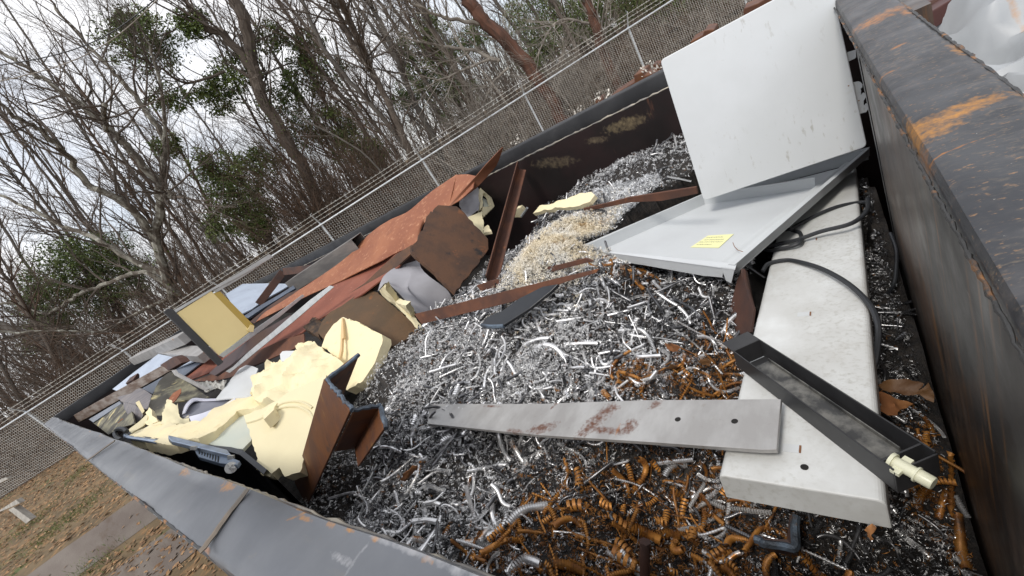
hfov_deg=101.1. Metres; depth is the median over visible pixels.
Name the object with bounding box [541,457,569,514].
coiled turning
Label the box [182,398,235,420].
liner tub
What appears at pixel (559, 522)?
coiled turning
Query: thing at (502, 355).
coiled turning
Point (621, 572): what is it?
coiled turning
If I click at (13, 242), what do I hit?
thin tree
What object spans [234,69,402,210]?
sapling
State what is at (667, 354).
coiled turning
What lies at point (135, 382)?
rusty rail
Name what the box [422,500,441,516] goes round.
coiled turning
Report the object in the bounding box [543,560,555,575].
ribbon turning
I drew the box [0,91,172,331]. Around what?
thin tree
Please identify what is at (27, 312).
sapling
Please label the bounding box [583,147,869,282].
tray shelf
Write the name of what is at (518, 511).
coiled turning
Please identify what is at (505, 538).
coiled turning
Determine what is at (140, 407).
foam strip
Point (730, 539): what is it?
coiled turning
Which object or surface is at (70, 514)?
grass tufts
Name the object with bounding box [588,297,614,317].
coiled turning
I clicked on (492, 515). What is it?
coiled turning
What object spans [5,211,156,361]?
bush
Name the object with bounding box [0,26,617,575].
ground
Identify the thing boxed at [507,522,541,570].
twisted turning
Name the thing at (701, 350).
twisted turning
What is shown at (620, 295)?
coiled turning
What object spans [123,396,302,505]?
smashed fridge
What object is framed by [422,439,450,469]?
twisted turning
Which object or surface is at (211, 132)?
thin tree
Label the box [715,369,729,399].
twisted turning
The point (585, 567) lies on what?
twisted turning
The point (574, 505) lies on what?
ribbon turning
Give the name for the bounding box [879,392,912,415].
dry leaf
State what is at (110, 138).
thin tree
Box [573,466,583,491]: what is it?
ribbon turning
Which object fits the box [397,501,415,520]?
twisted turning
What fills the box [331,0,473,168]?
thin tree
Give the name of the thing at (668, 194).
flat bar
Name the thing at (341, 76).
sapling
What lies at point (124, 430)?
rubber gasket
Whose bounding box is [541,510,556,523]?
ribbon turning
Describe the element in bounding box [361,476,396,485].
coiled turning
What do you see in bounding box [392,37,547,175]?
multi stem bush
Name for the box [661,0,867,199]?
appliance panel
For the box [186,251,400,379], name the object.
red rust plate
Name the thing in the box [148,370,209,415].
stained panel
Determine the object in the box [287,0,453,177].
slim tree
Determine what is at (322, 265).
square tube
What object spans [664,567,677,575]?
ribbon turning
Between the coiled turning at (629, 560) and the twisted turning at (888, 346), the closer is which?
the coiled turning at (629, 560)
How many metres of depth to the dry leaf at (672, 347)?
1.25 m
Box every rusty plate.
[318,290,420,350]
[410,205,487,294]
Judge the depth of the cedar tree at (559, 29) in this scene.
14.39 m
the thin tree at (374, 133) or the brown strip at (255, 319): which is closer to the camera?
the brown strip at (255, 319)
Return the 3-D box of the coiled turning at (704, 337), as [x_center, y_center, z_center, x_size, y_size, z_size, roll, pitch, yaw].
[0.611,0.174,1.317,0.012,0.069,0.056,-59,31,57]
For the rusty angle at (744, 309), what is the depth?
1.30 m
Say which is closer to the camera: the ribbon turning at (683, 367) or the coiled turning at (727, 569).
the coiled turning at (727, 569)
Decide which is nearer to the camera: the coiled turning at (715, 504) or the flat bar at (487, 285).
the coiled turning at (715, 504)
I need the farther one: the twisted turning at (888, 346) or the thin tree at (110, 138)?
the thin tree at (110, 138)
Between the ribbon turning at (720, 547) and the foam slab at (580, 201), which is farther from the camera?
the foam slab at (580, 201)
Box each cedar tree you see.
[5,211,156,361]
[133,101,291,265]
[248,0,399,206]
[308,0,586,174]
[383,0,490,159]
[477,0,623,132]
[502,0,673,91]
[644,0,735,23]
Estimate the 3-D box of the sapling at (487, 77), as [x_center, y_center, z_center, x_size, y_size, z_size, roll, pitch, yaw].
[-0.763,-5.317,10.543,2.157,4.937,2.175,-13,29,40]
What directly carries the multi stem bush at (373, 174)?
on the forest floor
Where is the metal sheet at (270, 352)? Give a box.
[194,334,305,380]
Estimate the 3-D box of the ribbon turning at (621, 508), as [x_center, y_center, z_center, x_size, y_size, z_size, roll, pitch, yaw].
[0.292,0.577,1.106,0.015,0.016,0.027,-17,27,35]
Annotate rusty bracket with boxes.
[255,265,309,304]
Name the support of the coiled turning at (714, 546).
on the shavings heap
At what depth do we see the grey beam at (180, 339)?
4.32 m
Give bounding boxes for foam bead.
[246,400,312,423]
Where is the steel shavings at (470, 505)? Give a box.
[302,133,981,575]
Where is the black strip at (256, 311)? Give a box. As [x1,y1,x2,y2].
[245,286,295,318]
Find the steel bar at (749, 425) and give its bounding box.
[427,399,781,452]
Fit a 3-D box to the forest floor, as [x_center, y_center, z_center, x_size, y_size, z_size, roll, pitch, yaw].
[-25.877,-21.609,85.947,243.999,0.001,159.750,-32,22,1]
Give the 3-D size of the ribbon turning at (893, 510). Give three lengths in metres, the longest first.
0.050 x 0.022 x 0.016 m
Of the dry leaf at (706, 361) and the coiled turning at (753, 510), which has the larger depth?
the dry leaf at (706, 361)
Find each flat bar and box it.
[415,268,599,323]
[477,257,593,290]
[480,284,559,328]
[583,186,697,211]
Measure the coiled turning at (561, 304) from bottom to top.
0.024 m
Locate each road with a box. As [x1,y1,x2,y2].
[27,499,156,575]
[108,529,196,575]
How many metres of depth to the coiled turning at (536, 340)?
1.61 m
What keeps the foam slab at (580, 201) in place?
on the shavings heap
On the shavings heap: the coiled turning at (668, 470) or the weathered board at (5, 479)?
the coiled turning at (668, 470)
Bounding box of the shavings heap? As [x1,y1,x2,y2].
[119,137,987,575]
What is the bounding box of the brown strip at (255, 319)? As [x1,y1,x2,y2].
[250,289,299,322]
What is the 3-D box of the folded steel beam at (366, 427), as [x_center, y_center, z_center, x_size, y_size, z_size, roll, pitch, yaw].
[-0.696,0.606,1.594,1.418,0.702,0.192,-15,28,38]
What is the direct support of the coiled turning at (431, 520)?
on the shavings heap
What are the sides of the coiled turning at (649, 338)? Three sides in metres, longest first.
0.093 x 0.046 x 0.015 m
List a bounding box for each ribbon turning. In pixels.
[411,414,417,424]
[441,433,451,440]
[452,384,459,395]
[487,523,505,542]
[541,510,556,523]
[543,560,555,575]
[565,498,586,513]
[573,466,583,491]
[599,497,612,510]
[601,389,611,399]
[607,513,627,530]
[611,544,639,573]
[614,537,632,553]
[620,504,625,513]
[625,463,633,479]
[645,496,657,506]
[650,459,660,471]
[651,516,666,525]
[662,509,670,525]
[663,311,672,319]
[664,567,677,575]
[670,486,686,502]
[678,363,692,377]
[678,498,688,522]
[685,525,703,533]
[687,526,697,543]
[706,543,726,559]
[721,555,738,570]
[888,491,899,513]
[922,431,932,447]
[936,478,957,485]
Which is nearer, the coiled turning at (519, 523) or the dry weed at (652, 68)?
the coiled turning at (519, 523)
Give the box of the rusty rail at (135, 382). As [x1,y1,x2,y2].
[74,355,189,421]
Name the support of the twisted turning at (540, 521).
on the shavings heap
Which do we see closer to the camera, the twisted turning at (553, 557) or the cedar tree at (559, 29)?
the twisted turning at (553, 557)
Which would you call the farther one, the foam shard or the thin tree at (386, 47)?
the thin tree at (386, 47)
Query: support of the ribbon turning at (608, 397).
on the shavings heap
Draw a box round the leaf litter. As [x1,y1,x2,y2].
[0,452,220,575]
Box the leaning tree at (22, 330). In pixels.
[0,263,115,382]
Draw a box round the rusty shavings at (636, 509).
[312,135,976,575]
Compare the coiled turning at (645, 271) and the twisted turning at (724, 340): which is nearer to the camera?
the twisted turning at (724, 340)
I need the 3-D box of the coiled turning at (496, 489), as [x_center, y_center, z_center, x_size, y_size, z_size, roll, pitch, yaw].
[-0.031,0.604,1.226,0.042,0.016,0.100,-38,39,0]
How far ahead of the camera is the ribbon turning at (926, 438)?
1.04 m
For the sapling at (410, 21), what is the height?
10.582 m
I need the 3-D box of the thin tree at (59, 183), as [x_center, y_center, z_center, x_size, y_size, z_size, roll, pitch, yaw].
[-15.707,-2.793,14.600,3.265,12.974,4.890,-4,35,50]
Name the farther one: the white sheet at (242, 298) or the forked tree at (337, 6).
the forked tree at (337, 6)
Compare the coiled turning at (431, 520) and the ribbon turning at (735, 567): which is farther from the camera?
the coiled turning at (431, 520)
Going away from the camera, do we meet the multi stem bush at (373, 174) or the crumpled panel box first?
the crumpled panel box
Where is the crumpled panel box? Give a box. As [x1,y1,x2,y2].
[378,260,451,330]
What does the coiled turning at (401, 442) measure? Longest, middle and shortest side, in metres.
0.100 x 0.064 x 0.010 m
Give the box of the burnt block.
[303,317,322,341]
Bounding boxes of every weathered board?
[0,476,12,483]
[0,497,24,512]
[9,505,36,522]
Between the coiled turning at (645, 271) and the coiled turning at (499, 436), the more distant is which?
the coiled turning at (645, 271)
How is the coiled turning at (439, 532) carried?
on the shavings heap
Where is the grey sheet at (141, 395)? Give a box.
[118,388,151,422]
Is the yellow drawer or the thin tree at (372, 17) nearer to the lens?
the yellow drawer
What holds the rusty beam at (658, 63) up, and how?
on the rusty beam at (638, 75)
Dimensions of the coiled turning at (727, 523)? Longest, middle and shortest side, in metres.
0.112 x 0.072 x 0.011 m
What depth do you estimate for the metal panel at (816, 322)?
0.98 m
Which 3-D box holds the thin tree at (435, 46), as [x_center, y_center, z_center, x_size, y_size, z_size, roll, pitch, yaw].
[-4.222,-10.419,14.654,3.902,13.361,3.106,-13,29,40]
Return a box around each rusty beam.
[596,94,605,102]
[612,65,658,94]
[653,60,662,69]
[690,23,718,43]
[743,0,771,14]
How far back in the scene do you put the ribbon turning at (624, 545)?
1.02 m
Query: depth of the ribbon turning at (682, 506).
1.08 m
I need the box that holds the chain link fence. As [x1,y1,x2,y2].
[0,0,752,494]
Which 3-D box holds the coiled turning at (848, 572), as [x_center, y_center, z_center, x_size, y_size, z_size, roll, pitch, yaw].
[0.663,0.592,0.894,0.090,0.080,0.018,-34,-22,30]
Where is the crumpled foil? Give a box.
[197,380,226,392]
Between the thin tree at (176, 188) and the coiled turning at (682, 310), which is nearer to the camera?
the coiled turning at (682, 310)
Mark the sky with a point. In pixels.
(197, 63)
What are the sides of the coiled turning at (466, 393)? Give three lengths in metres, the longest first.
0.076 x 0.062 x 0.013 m
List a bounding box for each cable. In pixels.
[761,258,881,368]
[762,197,870,250]
[763,200,864,252]
[885,232,898,295]
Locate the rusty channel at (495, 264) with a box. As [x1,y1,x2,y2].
[485,161,525,281]
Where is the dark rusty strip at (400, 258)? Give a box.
[352,245,411,291]
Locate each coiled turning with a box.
[328,490,372,501]
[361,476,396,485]
[366,509,376,518]
[370,444,418,457]
[378,451,418,483]
[386,525,405,534]
[393,484,403,501]
[394,460,422,507]
[398,433,405,462]
[405,526,416,545]
[409,411,428,437]
[412,517,437,524]
[412,535,431,552]
[418,453,428,461]
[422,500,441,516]
[423,385,440,394]
[423,484,445,492]
[434,515,441,538]
[437,513,443,541]
[457,387,479,398]
[464,539,491,546]
[465,529,510,560]
[467,462,507,472]
[477,523,501,539]
[478,536,523,556]
[485,506,508,539]
[486,550,499,572]
[489,504,497,525]
[490,482,512,508]
[493,335,506,372]
[497,433,511,461]
[503,519,519,544]
[503,554,540,575]
[505,500,547,526]
[506,475,532,485]
[508,439,529,465]
[514,457,527,479]
[515,336,548,354]
[517,518,525,541]
[527,449,542,466]
[529,342,567,364]
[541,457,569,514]
[544,313,563,318]
[548,506,557,538]
[549,302,572,317]
[550,515,589,541]
[552,558,587,575]
[586,381,593,401]
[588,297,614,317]
[597,355,613,365]
[598,259,607,265]
[600,277,609,290]
[605,565,609,575]
[606,549,639,575]
[609,467,631,497]
[610,286,630,301]
[610,558,637,575]
[616,327,645,333]
[616,379,628,389]
[620,548,639,573]
[622,520,664,544]
[624,372,644,391]
[629,275,644,289]
[630,293,655,299]
[630,456,648,493]
[631,443,642,451]
[635,268,654,277]
[635,350,660,357]
[637,328,656,351]
[642,353,685,382]
[651,280,663,299]
[655,290,692,323]
[655,528,680,540]
[661,348,669,365]
[662,463,686,478]
[669,523,686,554]
[677,367,706,375]
[677,513,721,531]
[683,509,707,540]
[687,460,707,508]
[688,500,724,512]
[691,549,733,564]
[697,287,709,298]
[697,335,718,351]
[697,502,730,540]
[702,549,742,563]
[705,558,721,575]
[707,506,771,517]
[708,296,715,326]
[712,531,731,548]
[720,313,736,334]
[720,563,735,575]
[723,510,761,521]
[724,534,754,547]
[742,525,786,552]
[762,552,777,575]
[795,551,854,575]
[801,520,823,546]
[843,543,854,571]
[894,529,932,559]
[911,486,933,510]
[935,489,948,519]
[952,512,972,570]
[953,495,970,517]
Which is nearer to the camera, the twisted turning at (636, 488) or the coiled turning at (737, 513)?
the coiled turning at (737, 513)
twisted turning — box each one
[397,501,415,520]
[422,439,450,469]
[439,362,477,376]
[498,509,532,523]
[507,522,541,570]
[531,492,564,513]
[536,501,545,533]
[540,482,555,509]
[549,543,557,575]
[556,488,620,501]
[570,558,604,575]
[614,478,653,494]
[626,463,640,499]
[629,315,645,351]
[652,316,722,374]
[662,480,724,502]
[665,495,690,525]
[671,514,713,524]
[676,321,722,342]
[679,376,693,399]
[690,513,722,543]
[697,527,724,536]
[702,559,717,575]
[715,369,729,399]
[719,318,727,348]
[760,534,847,569]
[881,343,897,349]
[946,451,955,516]
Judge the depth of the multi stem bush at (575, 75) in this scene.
11.00 m
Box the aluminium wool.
[563,135,691,236]
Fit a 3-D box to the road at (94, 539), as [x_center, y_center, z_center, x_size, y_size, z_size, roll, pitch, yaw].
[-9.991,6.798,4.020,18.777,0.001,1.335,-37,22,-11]
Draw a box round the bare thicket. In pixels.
[0,0,739,471]
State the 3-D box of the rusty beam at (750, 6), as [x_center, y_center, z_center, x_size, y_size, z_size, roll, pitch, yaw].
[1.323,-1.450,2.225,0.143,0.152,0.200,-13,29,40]
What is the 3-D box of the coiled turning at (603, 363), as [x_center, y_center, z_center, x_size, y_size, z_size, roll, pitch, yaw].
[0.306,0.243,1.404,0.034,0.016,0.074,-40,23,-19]
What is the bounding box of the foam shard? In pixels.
[160,399,189,424]
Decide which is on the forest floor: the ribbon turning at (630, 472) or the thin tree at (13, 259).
the thin tree at (13, 259)
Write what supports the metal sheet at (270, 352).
on the red rust plate at (341, 293)
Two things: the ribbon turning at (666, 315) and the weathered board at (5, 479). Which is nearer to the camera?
the ribbon turning at (666, 315)
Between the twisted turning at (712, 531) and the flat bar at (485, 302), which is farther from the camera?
the flat bar at (485, 302)
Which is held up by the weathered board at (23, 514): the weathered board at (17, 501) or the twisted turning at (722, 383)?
the weathered board at (17, 501)
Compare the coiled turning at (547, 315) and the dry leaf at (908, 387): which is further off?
the coiled turning at (547, 315)
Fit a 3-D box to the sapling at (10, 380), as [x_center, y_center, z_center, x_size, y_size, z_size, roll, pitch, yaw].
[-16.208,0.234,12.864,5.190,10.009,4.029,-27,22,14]
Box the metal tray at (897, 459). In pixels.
[722,332,940,492]
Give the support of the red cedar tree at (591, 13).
on the forest floor
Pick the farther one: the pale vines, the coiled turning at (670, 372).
the pale vines
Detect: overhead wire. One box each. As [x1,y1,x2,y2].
[0,0,154,65]
[0,0,156,81]
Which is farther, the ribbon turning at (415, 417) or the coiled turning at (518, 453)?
the ribbon turning at (415, 417)
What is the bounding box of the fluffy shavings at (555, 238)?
[472,188,653,347]
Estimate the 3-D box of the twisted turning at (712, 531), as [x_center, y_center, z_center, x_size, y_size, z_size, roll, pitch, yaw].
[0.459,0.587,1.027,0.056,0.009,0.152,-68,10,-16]
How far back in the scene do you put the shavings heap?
1.34 m
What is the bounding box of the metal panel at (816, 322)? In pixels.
[720,168,891,527]
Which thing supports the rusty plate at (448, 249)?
on the shavings heap
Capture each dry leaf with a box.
[401,465,417,481]
[661,364,680,369]
[665,343,679,351]
[698,358,711,365]
[865,524,875,540]
[879,379,923,395]
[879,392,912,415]
[911,383,933,401]
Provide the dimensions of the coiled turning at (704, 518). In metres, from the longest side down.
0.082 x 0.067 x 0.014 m
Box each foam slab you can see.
[244,375,326,480]
[250,341,343,406]
[262,403,279,427]
[322,317,391,393]
[483,225,491,234]
[515,205,524,216]
[533,192,597,215]
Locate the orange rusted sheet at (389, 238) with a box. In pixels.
[256,147,502,321]
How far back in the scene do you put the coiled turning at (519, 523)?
1.11 m
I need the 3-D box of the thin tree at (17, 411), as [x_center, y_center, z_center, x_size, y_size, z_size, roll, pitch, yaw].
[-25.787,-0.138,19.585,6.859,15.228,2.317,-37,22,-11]
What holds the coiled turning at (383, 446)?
on the shavings heap
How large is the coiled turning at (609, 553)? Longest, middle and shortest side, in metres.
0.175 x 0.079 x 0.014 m
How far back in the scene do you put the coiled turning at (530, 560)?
1.03 m
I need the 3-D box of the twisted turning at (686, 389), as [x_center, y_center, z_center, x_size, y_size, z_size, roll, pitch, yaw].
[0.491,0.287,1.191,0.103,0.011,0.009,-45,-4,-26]
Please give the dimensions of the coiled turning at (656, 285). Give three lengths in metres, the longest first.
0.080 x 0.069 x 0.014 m
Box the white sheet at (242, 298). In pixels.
[226,283,287,313]
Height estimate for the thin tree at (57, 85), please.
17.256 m
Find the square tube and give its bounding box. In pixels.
[285,232,364,290]
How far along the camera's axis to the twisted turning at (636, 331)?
1.43 m
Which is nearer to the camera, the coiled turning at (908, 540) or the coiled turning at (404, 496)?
the coiled turning at (908, 540)
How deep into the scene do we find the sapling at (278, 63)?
13.36 m
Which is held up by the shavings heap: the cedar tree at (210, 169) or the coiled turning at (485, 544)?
the coiled turning at (485, 544)
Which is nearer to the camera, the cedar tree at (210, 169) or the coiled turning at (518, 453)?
the coiled turning at (518, 453)
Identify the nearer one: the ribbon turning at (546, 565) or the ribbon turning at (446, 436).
the ribbon turning at (546, 565)
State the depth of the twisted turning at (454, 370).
1.72 m
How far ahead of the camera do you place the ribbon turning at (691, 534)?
1.02 m
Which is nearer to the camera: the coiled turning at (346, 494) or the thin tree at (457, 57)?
the coiled turning at (346, 494)
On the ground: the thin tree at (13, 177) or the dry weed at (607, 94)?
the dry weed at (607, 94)
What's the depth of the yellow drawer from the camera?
2.82 m
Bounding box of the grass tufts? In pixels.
[1,462,144,575]
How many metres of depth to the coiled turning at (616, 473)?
1.15 m
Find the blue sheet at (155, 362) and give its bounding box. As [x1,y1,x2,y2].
[113,354,201,393]
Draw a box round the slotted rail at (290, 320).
[226,285,333,372]
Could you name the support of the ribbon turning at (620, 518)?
on the shavings heap
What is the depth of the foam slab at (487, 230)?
2.74 m
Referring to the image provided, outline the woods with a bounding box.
[0,0,696,440]
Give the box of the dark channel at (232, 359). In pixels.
[209,315,291,376]
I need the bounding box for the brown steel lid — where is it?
[927,0,950,26]
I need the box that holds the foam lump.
[145,408,160,425]
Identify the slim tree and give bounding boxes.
[251,0,429,180]
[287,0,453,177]
[383,0,502,151]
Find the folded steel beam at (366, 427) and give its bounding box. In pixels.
[295,353,387,503]
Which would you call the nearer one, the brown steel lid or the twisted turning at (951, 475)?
the twisted turning at (951, 475)
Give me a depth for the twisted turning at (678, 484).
1.14 m
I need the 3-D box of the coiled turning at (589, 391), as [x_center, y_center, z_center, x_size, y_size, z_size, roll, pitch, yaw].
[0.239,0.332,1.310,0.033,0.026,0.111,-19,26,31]
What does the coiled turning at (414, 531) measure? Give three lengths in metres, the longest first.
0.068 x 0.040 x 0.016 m
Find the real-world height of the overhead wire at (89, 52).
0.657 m
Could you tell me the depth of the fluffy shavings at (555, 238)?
1.86 m
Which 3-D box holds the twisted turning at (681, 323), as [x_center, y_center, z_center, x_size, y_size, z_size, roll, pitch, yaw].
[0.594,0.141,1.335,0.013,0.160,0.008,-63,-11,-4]
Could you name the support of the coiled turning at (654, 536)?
on the shavings heap
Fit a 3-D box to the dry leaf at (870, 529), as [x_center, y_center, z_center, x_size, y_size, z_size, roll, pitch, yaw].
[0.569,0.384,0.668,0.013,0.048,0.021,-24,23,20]
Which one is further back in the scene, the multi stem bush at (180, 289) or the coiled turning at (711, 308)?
the multi stem bush at (180, 289)
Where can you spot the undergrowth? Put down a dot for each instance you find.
(24, 460)
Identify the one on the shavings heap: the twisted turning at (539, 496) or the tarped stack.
the twisted turning at (539, 496)
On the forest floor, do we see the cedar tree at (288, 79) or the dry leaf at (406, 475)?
the cedar tree at (288, 79)
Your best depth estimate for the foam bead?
1.89 m
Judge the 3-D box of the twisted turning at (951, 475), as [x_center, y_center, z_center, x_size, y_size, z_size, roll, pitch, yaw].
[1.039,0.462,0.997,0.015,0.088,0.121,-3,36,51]
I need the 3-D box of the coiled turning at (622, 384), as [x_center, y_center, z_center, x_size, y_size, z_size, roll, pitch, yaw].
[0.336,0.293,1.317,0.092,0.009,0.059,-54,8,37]
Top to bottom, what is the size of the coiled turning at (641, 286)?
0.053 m
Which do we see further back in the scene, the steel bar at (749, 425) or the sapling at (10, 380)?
the sapling at (10, 380)
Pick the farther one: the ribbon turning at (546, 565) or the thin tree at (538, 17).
the thin tree at (538, 17)
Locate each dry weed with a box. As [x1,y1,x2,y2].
[591,88,611,101]
[640,60,661,76]
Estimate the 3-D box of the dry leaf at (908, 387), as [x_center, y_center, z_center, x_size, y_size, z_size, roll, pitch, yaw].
[0.919,0.233,0.998,0.082,0.033,0.026,-6,34,49]
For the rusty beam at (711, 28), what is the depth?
2.34 m
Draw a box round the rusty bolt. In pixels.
[639,537,650,575]
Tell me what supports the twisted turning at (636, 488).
on the shavings heap
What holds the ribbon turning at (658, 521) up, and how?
on the shavings heap
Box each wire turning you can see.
[390,505,399,523]
[557,473,575,488]
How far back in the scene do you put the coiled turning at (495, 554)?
1.05 m
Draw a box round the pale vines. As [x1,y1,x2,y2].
[307,0,750,249]
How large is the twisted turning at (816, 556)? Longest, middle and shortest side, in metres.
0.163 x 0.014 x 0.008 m
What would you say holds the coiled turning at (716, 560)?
on the shavings heap
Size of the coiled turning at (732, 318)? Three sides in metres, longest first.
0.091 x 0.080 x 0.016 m
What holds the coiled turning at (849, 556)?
on the shavings heap
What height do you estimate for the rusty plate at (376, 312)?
0.287 m
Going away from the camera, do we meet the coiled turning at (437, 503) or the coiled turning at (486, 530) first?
the coiled turning at (486, 530)
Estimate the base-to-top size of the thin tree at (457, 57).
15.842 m
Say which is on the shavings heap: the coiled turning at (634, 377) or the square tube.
the coiled turning at (634, 377)
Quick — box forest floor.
[0,0,748,498]
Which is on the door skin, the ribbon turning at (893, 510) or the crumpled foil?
the crumpled foil
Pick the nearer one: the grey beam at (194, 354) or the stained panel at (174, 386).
the stained panel at (174, 386)
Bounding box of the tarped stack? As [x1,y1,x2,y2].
[937,0,1023,92]
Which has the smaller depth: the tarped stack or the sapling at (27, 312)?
the tarped stack
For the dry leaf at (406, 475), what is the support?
on the shavings heap
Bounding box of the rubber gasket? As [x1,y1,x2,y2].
[112,427,128,440]
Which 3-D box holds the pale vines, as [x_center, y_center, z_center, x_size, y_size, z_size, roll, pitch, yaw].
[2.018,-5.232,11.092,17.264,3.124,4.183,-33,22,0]
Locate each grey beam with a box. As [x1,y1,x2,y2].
[128,332,191,364]
[161,346,216,362]
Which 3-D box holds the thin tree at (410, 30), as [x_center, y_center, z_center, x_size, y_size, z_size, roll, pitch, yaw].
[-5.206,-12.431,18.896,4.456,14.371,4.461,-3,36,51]
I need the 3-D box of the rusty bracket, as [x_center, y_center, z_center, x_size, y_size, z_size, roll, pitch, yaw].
[-2.262,-0.102,4.233,0.786,0.196,0.210,-29,22,8]
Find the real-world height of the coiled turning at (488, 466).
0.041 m
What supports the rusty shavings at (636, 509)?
on the shavings heap
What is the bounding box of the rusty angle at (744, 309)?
[730,269,755,334]
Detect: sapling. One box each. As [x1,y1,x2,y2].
[0,2,197,299]
[0,197,84,391]
[0,289,47,421]
[1,29,244,292]
[18,4,261,278]
[143,0,317,219]
[171,0,423,193]
[190,0,378,215]
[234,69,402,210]
[355,0,486,133]
[419,0,537,140]
[549,0,598,94]
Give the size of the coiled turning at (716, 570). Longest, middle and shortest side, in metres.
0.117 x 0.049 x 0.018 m
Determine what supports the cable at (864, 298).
on the metal panel at (816, 322)
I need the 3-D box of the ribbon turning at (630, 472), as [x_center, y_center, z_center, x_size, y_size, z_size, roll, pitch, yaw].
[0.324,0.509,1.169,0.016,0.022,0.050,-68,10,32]
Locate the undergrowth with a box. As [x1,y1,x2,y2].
[0,0,751,490]
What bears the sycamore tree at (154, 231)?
on the forest floor
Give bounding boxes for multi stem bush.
[0,213,153,433]
[2,193,265,374]
[139,34,396,269]
[251,32,442,235]
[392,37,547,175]
[511,0,655,122]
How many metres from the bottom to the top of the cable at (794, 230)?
0.079 m
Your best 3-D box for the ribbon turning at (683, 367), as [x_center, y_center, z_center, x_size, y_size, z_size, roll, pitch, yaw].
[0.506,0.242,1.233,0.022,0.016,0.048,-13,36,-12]
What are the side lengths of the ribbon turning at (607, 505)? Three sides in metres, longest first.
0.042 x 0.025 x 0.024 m
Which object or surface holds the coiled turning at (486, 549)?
on the shavings heap
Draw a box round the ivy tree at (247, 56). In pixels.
[2,0,334,238]
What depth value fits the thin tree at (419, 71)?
14.22 m
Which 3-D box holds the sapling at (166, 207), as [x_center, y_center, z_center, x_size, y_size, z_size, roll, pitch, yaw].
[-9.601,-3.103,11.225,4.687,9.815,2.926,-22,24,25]
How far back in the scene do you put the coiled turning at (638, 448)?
1.18 m
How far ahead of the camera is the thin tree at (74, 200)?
19.48 m
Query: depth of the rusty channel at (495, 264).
2.40 m
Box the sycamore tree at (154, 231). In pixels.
[0,0,271,414]
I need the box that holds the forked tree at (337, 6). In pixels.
[227,0,433,190]
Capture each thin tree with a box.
[0,0,188,300]
[0,0,212,292]
[0,0,248,282]
[0,40,155,344]
[0,55,162,320]
[0,62,177,330]
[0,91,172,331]
[0,97,146,346]
[0,166,112,375]
[0,204,91,384]
[0,388,46,431]
[107,0,296,258]
[146,0,336,211]
[219,0,381,214]
[249,0,408,199]
[264,0,415,196]
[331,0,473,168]
[355,0,461,152]
[358,0,478,164]
[373,0,458,91]
[386,0,488,135]
[407,0,508,141]
[439,0,527,128]
[479,0,550,85]
[524,0,564,66]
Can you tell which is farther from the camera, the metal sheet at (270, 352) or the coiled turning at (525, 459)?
the metal sheet at (270, 352)
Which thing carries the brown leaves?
on the forest floor
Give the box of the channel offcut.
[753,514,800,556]
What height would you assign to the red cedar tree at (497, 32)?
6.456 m
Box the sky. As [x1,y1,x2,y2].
[0,0,630,421]
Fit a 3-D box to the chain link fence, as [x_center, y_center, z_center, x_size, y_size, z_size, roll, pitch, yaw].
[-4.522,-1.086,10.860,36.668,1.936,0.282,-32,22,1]
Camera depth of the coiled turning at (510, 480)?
1.24 m
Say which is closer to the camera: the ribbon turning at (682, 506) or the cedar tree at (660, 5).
the ribbon turning at (682, 506)
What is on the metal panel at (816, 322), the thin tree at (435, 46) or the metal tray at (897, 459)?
the metal tray at (897, 459)
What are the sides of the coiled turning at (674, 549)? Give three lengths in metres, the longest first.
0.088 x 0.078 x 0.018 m
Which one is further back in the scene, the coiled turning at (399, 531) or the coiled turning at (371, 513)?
the coiled turning at (371, 513)
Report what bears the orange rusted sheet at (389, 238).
on the red rust plate at (341, 293)
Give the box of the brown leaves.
[0,0,741,485]
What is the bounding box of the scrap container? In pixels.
[44,0,1023,575]
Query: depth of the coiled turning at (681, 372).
1.24 m
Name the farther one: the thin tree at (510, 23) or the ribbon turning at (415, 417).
the thin tree at (510, 23)
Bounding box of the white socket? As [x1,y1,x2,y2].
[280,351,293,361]
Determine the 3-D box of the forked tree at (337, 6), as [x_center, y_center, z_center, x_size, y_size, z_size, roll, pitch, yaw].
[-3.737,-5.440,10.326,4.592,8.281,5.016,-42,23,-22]
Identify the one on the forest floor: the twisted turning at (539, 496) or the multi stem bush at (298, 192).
the multi stem bush at (298, 192)
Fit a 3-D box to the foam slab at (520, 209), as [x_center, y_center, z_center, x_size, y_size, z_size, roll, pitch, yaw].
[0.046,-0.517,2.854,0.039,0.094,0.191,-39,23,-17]
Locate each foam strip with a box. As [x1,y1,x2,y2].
[136,401,145,415]
[338,318,345,359]
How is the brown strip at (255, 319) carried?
on the orange rusted sheet at (389, 238)
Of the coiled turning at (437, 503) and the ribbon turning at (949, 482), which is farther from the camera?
the coiled turning at (437, 503)

